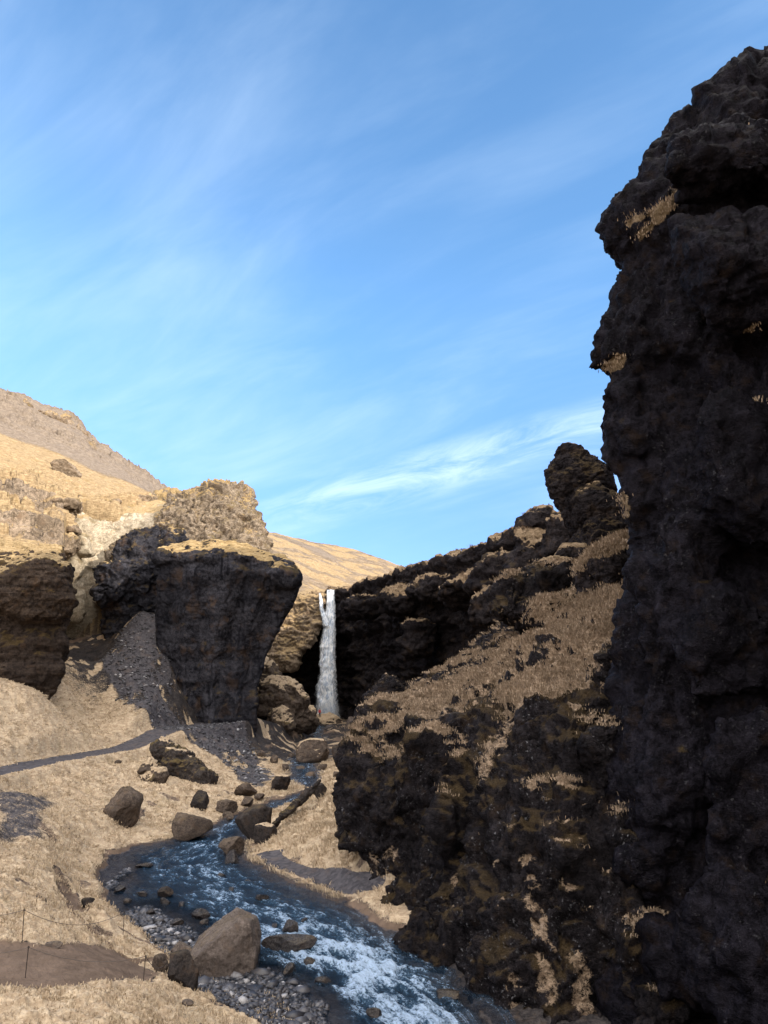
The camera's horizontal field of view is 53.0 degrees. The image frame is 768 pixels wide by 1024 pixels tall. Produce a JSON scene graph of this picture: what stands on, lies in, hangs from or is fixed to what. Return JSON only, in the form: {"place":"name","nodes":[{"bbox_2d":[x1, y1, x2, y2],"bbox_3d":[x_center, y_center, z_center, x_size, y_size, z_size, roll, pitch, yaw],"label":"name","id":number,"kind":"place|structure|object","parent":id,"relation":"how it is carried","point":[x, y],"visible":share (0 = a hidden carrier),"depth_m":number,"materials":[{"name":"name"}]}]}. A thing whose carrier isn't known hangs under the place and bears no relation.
{"place":"outdoors","nodes":[
{"label":"outdoors","id":0,"kind":"place"},
{"bbox_2d":[0,538,78,699],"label":"cliff","id":1,"kind":"structure","parent":0,"point":[39,602],"depth_m":78.81,"materials":[{"name":"brown stone"}]},
{"bbox_2d":[0,388,166,636],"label":"hillside","id":2,"kind":"structure","parent":0,"point":[34,442],"depth_m":152.68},
{"bbox_2d":[23,398,92,439],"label":"rock outcrop","id":3,"kind":"object","parent":2,"relation":"on","point":[65,418],"visible":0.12,"depth_m":220.88,"materials":[{"name":"brown stone"}]},
{"bbox_2d":[37,492,82,558],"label":"rock outcrop","id":4,"kind":"object","parent":2,"relation":"on","point":[72,506],"visible":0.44,"depth_m":113.39,"materials":[{"name":"brown stone"}]},
{"bbox_2d":[50,459,81,477],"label":"boulder","id":5,"kind":"object","parent":2,"relation":"on","point":[65,467],"visible":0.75,"depth_m":151.25,"materials":[{"name":"brown stone"}]},
{"bbox_2d":[74,491,157,511],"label":"rock outcrop","id":6,"kind":"object","parent":2,"relation":"on","point":[147,496],"visible":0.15,"depth_m":132.27,"materials":[{"name":"brown stone"}]},
{"bbox_2d":[92,487,180,607],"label":"rock crag","id":7,"kind":"structure","parent":2,"relation":"on","point":[160,494],"depth_m":139.05,"materials":[{"name":"brown stone"}]},
{"bbox_2d":[66,499,164,637],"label":"cliff","id":8,"kind":"structure","parent":0,"point":[97,537],"depth_m":122.92,"materials":[{"name":"beige stone"}]},
{"bbox_2d":[89,524,188,638],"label":"cliff","id":9,"kind":"structure","parent":0,"point":[123,591],"depth_m":110.57,"materials":[{"name":"black stone"}]},
{"bbox_2d":[151,539,302,736],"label":"cliff","id":10,"kind":"structure","parent":0,"point":[223,609],"depth_m":100.21,"materials":[{"name":"black stone"}]},
{"bbox_2d":[150,478,273,553],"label":"rock crag","id":11,"kind":"structure","parent":10,"relation":"on","point":[224,510],"depth_m":117.25,"materials":[{"name":"brown stone"}]},
{"bbox_2d":[267,592,326,672],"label":"cliff","id":12,"kind":"structure","parent":0,"point":[297,635],"depth_m":170.01,"materials":[{"name":"brown stone"}]},
{"bbox_2d":[120,725,503,1023],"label":"river","id":13,"kind":"structure","parent":0,"point":[362,966],"depth_m":37.54,"materials":[{"name":"liquid"}]},
{"bbox_2d":[113,885,125,894],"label":"stone","id":14,"kind":"object","parent":13,"relation":"in","point":[119,889],"visible":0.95,"depth_m":43.07,"materials":[{"name":"grey stone"}]},
{"bbox_2d":[123,898,131,905],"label":"stone","id":15,"kind":"object","parent":13,"relation":"in","point":[126,901],"visible":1,"depth_m":41.04,"materials":[{"name":"grey stone"}]},
{"bbox_2d":[137,891,147,896],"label":"stone","id":16,"kind":"object","parent":13,"relation":"in","point":[143,893],"visible":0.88,"depth_m":42.30,"materials":[{"name":"stone"}]},
{"bbox_2d":[134,862,152,867],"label":"boulder","id":17,"kind":"object","parent":13,"relation":"in","point":[148,864],"visible":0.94,"depth_m":47.68,"materials":[{"name":"stone"}]},
{"bbox_2d":[146,909,154,914],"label":"stone","id":18,"kind":"object","parent":13,"relation":"in","point":[150,911],"visible":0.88,"depth_m":39.39,"materials":[{"name":"grey stone"}]},
{"bbox_2d":[157,886,173,896],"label":"boulder","id":19,"kind":"object","parent":13,"relation":"in","point":[165,891],"visible":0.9,"depth_m":42.02,"materials":[{"name":"brown stone"}]},
{"bbox_2d":[160,897,170,906],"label":"stone","id":20,"kind":"object","parent":13,"relation":"in","point":[164,901],"visible":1,"depth_m":41.06,"materials":[{"name":"grey stone"}]},
{"bbox_2d":[170,918,183,924],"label":"stone","id":21,"kind":"object","parent":13,"relation":"in","point":[178,921],"visible":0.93,"depth_m":38.07,"materials":[{"name":"grey stone"}]},
{"bbox_2d":[178,901,183,906],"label":"stone","id":22,"kind":"object","parent":13,"relation":"in","point":[181,903],"visible":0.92,"depth_m":40.63,"materials":[{"name":"grey stone"}]},
{"bbox_2d":[171,812,212,840],"bbox_3d":[-13.793,22.637,55.226,3.000,1.982,2.288,-7,-14,31],"label":"boulder","id":23,"kind":"object","parent":13,"relation":"in","point":[186,827],"visible":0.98,"depth_m":54.46,"materials":[{"name":"brown stone"}]},
{"bbox_2d":[191,908,210,918],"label":"boulder","id":24,"kind":"object","parent":13,"relation":"in","point":[200,913],"visible":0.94,"depth_m":38.69,"materials":[{"name":"grey stone"}]},
{"bbox_2d":[199,919,208,927],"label":"stone","id":25,"kind":"object","parent":13,"relation":"in","point":[202,922],"visible":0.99,"depth_m":38.02,"materials":[{"name":"grey stone"}]},
{"bbox_2d":[222,811,233,820],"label":"stone","id":26,"kind":"object","parent":13,"relation":"in","point":[228,816],"visible":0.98,"depth_m":60.66,"materials":[{"name":"brown stone"}]},
{"bbox_2d":[218,836,244,857],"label":"boulder","id":27,"kind":"object","parent":13,"relation":"in","point":[228,844],"visible":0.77,"depth_m":50.69,"materials":[{"name":"brown stone"}]},
{"bbox_2d":[225,850,238,863],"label":"boulder","id":28,"kind":"object","parent":13,"relation":"on","point":[231,857],"visible":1,"depth_m":48.71,"materials":[{"name":"stone"}]},
{"bbox_2d":[241,796,253,806],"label":"stone","id":29,"kind":"object","parent":13,"relation":"in","point":[247,801],"visible":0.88,"depth_m":64.68,"materials":[{"name":"stone"}]},
{"bbox_2d":[235,804,271,840],"bbox_3d":[-9.309,22.395,54.826,2.530,3.134,1.428,4,-13,-16],"label":"boulder","id":30,"kind":"object","parent":13,"relation":"in","point":[247,820],"visible":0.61,"depth_m":54.47,"materials":[{"name":"brown stone"}]},
{"bbox_2d":[255,894,268,900],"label":"boulder","id":31,"kind":"object","parent":13,"relation":"in","point":[259,897],"visible":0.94,"depth_m":41.48,"materials":[{"name":"stone"}]},
{"bbox_2d":[282,764,288,770],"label":"stone","id":32,"kind":"object","parent":13,"relation":"in","point":[285,767],"visible":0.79,"depth_m":85.08,"materials":[{"name":"brown stone"}]},
{"bbox_2d":[261,934,316,952],"bbox_3d":[-4.364,19.846,35.165,2.588,0.923,0.968,0,-12,0],"label":"boulder","id":33,"kind":"object","parent":13,"relation":"in","point":[288,943],"visible":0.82,"depth_m":35.13,"materials":[{"name":"brown stone"}]},
{"bbox_2d":[283,962,295,976],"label":"stone","id":34,"kind":"object","parent":13,"relation":"in","point":[289,970],"visible":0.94,"depth_m":32.74,"materials":[{"name":"brown stone"}]},
{"bbox_2d":[282,919,298,931],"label":"boulder","id":35,"kind":"object","parent":13,"relation":"in","point":[290,925],"visible":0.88,"depth_m":36.82,"materials":[{"name":"grey stone"}]},
{"bbox_2d":[288,753,295,757],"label":"stone","id":36,"kind":"object","parent":13,"relation":"in","point":[290,755],"visible":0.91,"depth_m":97.10,"materials":[{"name":"brown stone"}]},
{"bbox_2d":[295,765,304,770],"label":"stone","id":37,"kind":"object","parent":13,"relation":"in","point":[300,767],"visible":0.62,"depth_m":86.33,"materials":[{"name":"stone"}]},
{"bbox_2d":[303,957,315,964],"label":"stone","id":38,"kind":"object","parent":13,"relation":"in","point":[308,960],"visible":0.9,"depth_m":33.51,"materials":[{"name":"brown stone"}]},
{"bbox_2d":[305,771,316,779],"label":"stone","id":39,"kind":"object","parent":13,"relation":"in","point":[312,774],"visible":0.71,"depth_m":80.44,"materials":[{"name":"stone"}]},
{"bbox_2d":[295,738,329,764],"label":"boulder","id":40,"kind":"object","parent":13,"relation":"in","point":[312,750],"visible":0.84,"depth_m":91.65,"materials":[{"name":"stone"}]},
{"bbox_2d":[317,764,326,769],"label":"stone","id":41,"kind":"object","parent":13,"relation":"in","point":[322,766],"visible":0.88,"depth_m":85.33,"materials":[{"name":"brown stone"}]},
{"bbox_2d":[314,976,330,986],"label":"boulder","id":42,"kind":"object","parent":13,"relation":"in","point":[319,980],"visible":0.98,"depth_m":31.90,"materials":[{"name":"stone"}]},
{"bbox_2d":[316,712,342,726],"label":"rock outcrop","id":43,"kind":"object","parent":13,"relation":"in","point":[329,718],"visible":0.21,"depth_m":156.05,"materials":[{"name":"beige stone"}]},
{"bbox_2d":[366,1007,381,1017],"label":"boulder","id":44,"kind":"object","parent":13,"relation":"in","point":[373,1012],"visible":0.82,"depth_m":29.23,"materials":[{"name":"grey stone"}]},
{"bbox_2d":[436,988,459,1001],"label":"boulder","id":45,"kind":"object","parent":13,"relation":"in","point":[452,993],"visible":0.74,"depth_m":30.78,"materials":[{"name":"brown stone"}]},
{"bbox_2d":[267,532,399,593],"bbox_3d":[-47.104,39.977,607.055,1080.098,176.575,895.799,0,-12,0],"label":"hills","id":46,"kind":"structure","parent":0,"point":[322,566],"depth_m":390.89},
{"bbox_2d":[0,611,717,1023],"bbox_3d":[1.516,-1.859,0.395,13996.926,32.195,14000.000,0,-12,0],"label":"ground","id":47,"kind":"structure","parent":0,"point":[22,815],"depth_m":49.37,"materials":[{"name":"beige plant"}]},
{"bbox_2d":[45,941,62,948],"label":"stone","id":48,"kind":"object","parent":47,"relation":"on","point":[55,944],"visible":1,"depth_m":28.06,"materials":[{"name":"stone"}]},
{"bbox_2d":[152,953,168,972],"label":"boulder","id":49,"kind":"object","parent":47,"relation":"on","point":[159,960],"visible":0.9,"depth_m":29.87,"materials":[{"name":"stone"}]},
{"bbox_2d":[100,611,274,785],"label":"gravel","id":50,"kind":"structure","parent":47,"relation":"on","point":[258,779],"depth_m":93.31,"materials":[{"name":"grey gravel"}]},
{"bbox_2d":[258,752,265,756],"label":"stone","id":51,"kind":"object","parent":50,"relation":"on","point":[261,754],"visible":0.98,"depth_m":92.46,"materials":[{"name":"brown stone"}]},
{"bbox_2d":[182,999,193,1005],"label":"stone","id":52,"kind":"object","parent":47,"relation":"on","point":[187,1001],"visible":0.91,"depth_m":26.36,"materials":[{"name":"stone"}]},
{"bbox_2d":[0,660,402,1023],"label":"grass","id":53,"kind":"structure","parent":47,"relation":"on","point":[308,825],"depth_m":48.62,"materials":[{"name":"beige plant"}]},
{"bbox_2d":[0,909,124,939],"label":"rope fence","id":54,"kind":"object","parent":53,"relation":"on","point":[24,910],"visible":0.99,"depth_m":29.05,"materials":[{"name":"brown fabric"}]},
{"bbox_2d":[2,946,168,980],"bbox_3d":[-9.930,16.113,26.907,3.629,3.784,10.052,-8,-14,32],"label":"rope fence","id":55,"kind":"object","parent":53,"relation":"on","point":[28,947],"visible":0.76,"depth_m":25.60,"materials":[{"name":"brown fabric"}]},
{"bbox_2d":[81,897,94,907],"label":"stone","id":56,"kind":"object","parent":53,"relation":"on","point":[86,900],"visible":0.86,"depth_m":37.16,"materials":[{"name":"grey stone"}]},
{"bbox_2d":[103,786,143,827],"bbox_3d":[-19.191,22.024,56.490,2.882,3.601,2.352,0,-12,0],"label":"boulder","id":57,"kind":"object","parent":53,"relation":"on","point":[123,806],"visible":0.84,"depth_m":55.89,"materials":[{"name":"brown stone"}]},
{"bbox_2d":[137,757,168,783],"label":"rock outcrop","id":58,"kind":"object","parent":53,"relation":"on","point":[150,769],"visible":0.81,"depth_m":67.91,"materials":[{"name":"beige stone"}]},
{"bbox_2d":[167,949,198,990],"bbox_3d":[-7.429,17.110,28.681,1.163,1.473,1.052,0,-12,0],"label":"boulder","id":59,"kind":"object","parent":53,"relation":"on","point":[183,970],"visible":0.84,"depth_m":28.41,"materials":[{"name":"brown stone"}]},
{"bbox_2d":[149,736,218,784],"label":"rock outcrop","id":60,"kind":"object","parent":53,"relation":"on","point":[178,760],"visible":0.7,"depth_m":72.03,"materials":[{"name":"brown stone"}]},
{"bbox_2d":[190,790,208,810],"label":"boulder","id":61,"kind":"object","parent":53,"relation":"on","point":[200,799],"visible":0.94,"depth_m":62.00,"materials":[{"name":"grey stone"}]},
{"bbox_2d":[234,782,256,795],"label":"boulder","id":62,"kind":"object","parent":53,"relation":"on","point":[245,789],"visible":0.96,"depth_m":67.24,"materials":[{"name":"brown stone"}]},
{"bbox_2d":[254,822,276,843],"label":"boulder","id":63,"kind":"object","parent":53,"relation":"on","point":[263,831],"visible":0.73,"depth_m":53.11,"materials":[{"name":"black stone"}]},
{"bbox_2d":[270,755,277,762],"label":"stone","id":64,"kind":"object","parent":53,"relation":"on","point":[273,758],"visible":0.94,"depth_m":89.95,"materials":[{"name":"brown stone"}]},
{"bbox_2d":[271,774,290,790],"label":"boulder","id":65,"kind":"object","parent":53,"relation":"on","point":[281,782],"visible":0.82,"depth_m":70.97,"materials":[{"name":"brown stone"}]},
{"bbox_2d":[271,778,320,827],"bbox_3d":[-6.879,21.862,57.882,2.456,3.276,3.979,-7,-14,30],"label":"rock outcrop","id":66,"kind":"object","parent":53,"relation":"on","point":[302,798],"visible":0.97,"depth_m":56.83,"materials":[{"name":"brown stone"}]},
{"bbox_2d":[314,783,326,798],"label":"boulder","id":67,"kind":"object","parent":53,"relation":"on","point":[321,788],"visible":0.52,"depth_m":60.89,"materials":[{"name":"stone"}]},
{"bbox_2d":[331,745,337,766],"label":"boulder","id":68,"kind":"object","parent":53,"relation":"on","point":[334,749],"visible":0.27,"depth_m":85.41,"materials":[{"name":"stone"}]},
{"bbox_2d":[104,868,331,1023],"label":"gravel","id":69,"kind":"structure","parent":47,"relation":"on","point":[289,993],"depth_m":31.08,"materials":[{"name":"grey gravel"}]},
{"bbox_2d":[170,941,191,952],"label":"boulder","id":70,"kind":"object","parent":69,"relation":"on","point":[180,945],"visible":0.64,"depth_m":34.62,"materials":[{"name":"brown stone"}]},
{"bbox_2d":[190,907,261,977],"bbox_3d":[-6.983,19.076,33.846,3.000,2.664,2.551,0,-12,0],"label":"boulder","id":71,"kind":"object","parent":69,"relation":"on","point":[228,944],"visible":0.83,"depth_m":33.04,"materials":[{"name":"brown stone"}]},
{"bbox_2d":[216,799,237,812],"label":"boulder","id":72,"kind":"object","parent":47,"relation":"on","point":[224,805],"visible":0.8,"depth_m":61.86,"materials":[{"name":"stone"}]},
{"bbox_2d":[254,793,264,800],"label":"stone","id":73,"kind":"object","parent":47,"relation":"on","point":[258,796],"visible":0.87,"depth_m":66.39,"materials":[{"name":"stone"}]},
{"bbox_2d":[257,656,319,735],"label":"rock outcrop","id":74,"kind":"object","parent":47,"relation":"on","point":[284,702],"visible":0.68,"depth_m":120.61,"materials":[{"name":"brown stone"}]},
{"bbox_2d":[345,716,353,729],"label":"boulder","id":75,"kind":"object","parent":47,"relation":"on","point":[350,718],"visible":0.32,"depth_m":132.59,"materials":[{"name":"grey stone"}]},
{"bbox_2d":[0,0,767,566],"label":"sky","id":76,"kind":"structure","parent":0,"point":[345,262],"materials":[{"name":"blue"}]},
{"bbox_2d":[282,504,571,719],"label":"cliff","id":77,"kind":"structure","parent":0,"point":[376,639],"depth_m":128.70,"materials":[{"name":"black stone"}]},
{"bbox_2d":[316,590,338,715],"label":"waterfall","id":78,"kind":"structure","parent":77,"relation":"on","point":[326,695],"depth_m":168.26,"materials":[{"name":"liquid"}]},
{"bbox_2d":[303,503,562,623],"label":"grass","id":79,"kind":"structure","parent":0,"point":[461,573],"depth_m":122.69,"materials":[{"name":"beige plant"}]},
{"bbox_2d":[331,558,697,1023],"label":"cliff","id":80,"kind":"structure","parent":0,"point":[495,904],"depth_m":35.12,"materials":[{"name":"black stone"}]},
{"bbox_2d":[362,673,405,703],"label":"rock outcrop","id":81,"kind":"object","parent":80,"relation":"on","point":[386,682],"visible":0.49,"depth_m":67.83,"materials":[{"name":"black stone"}]},
{"bbox_2d":[341,556,668,991],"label":"grass","id":82,"kind":"structure","parent":80,"relation":"on","point":[491,663],"depth_m":45.45,"materials":[{"name":"beige plant"}]},
{"bbox_2d":[537,542,587,561],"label":"rock outcrop","id":83,"kind":"object","parent":80,"relation":"on","point":[569,550],"visible":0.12,"depth_m":61.07,"materials":[{"name":"brown stone"}]},
{"bbox_2d":[544,442,628,545],"bbox_3d":[17.675,0.555,64.110,7.898,13.970,7.613,0,-12,0],"label":"rock pinnacle","id":84,"kind":"object","parent":80,"relation":"on","point":[580,485],"visible":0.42,"depth_m":63.72,"materials":[{"name":"black stone"}]},
{"bbox_2d":[575,530,628,596],"bbox_3d":[15.026,4.103,49.917,5.353,6.413,7.506,-5,-13,22],"label":"rock outcrop","id":85,"kind":"object","parent":80,"relation":"on","point":[606,570],"visible":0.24,"depth_m":47.12,"materials":[{"name":"black stone"}]},
{"bbox_2d":[568,528,629,589],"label":"grass","id":86,"kind":"structure","parent":85,"relation":"on","point":[605,543],"depth_m":48.21,"materials":[{"name":"beige plant"}]},
{"bbox_2d":[589,46,767,1023],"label":"cliff","id":87,"kind":"structure","parent":0,"point":[684,447],"depth_m":32.03,"materials":[{"name":"black stone"}]},
{"bbox_2d":[598,122,767,915],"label":"grass","id":88,"kind":"structure","parent":87,"relation":"on","point":[660,216],"depth_m":37.66,"materials":[{"name":"brown plant"}]}
]}

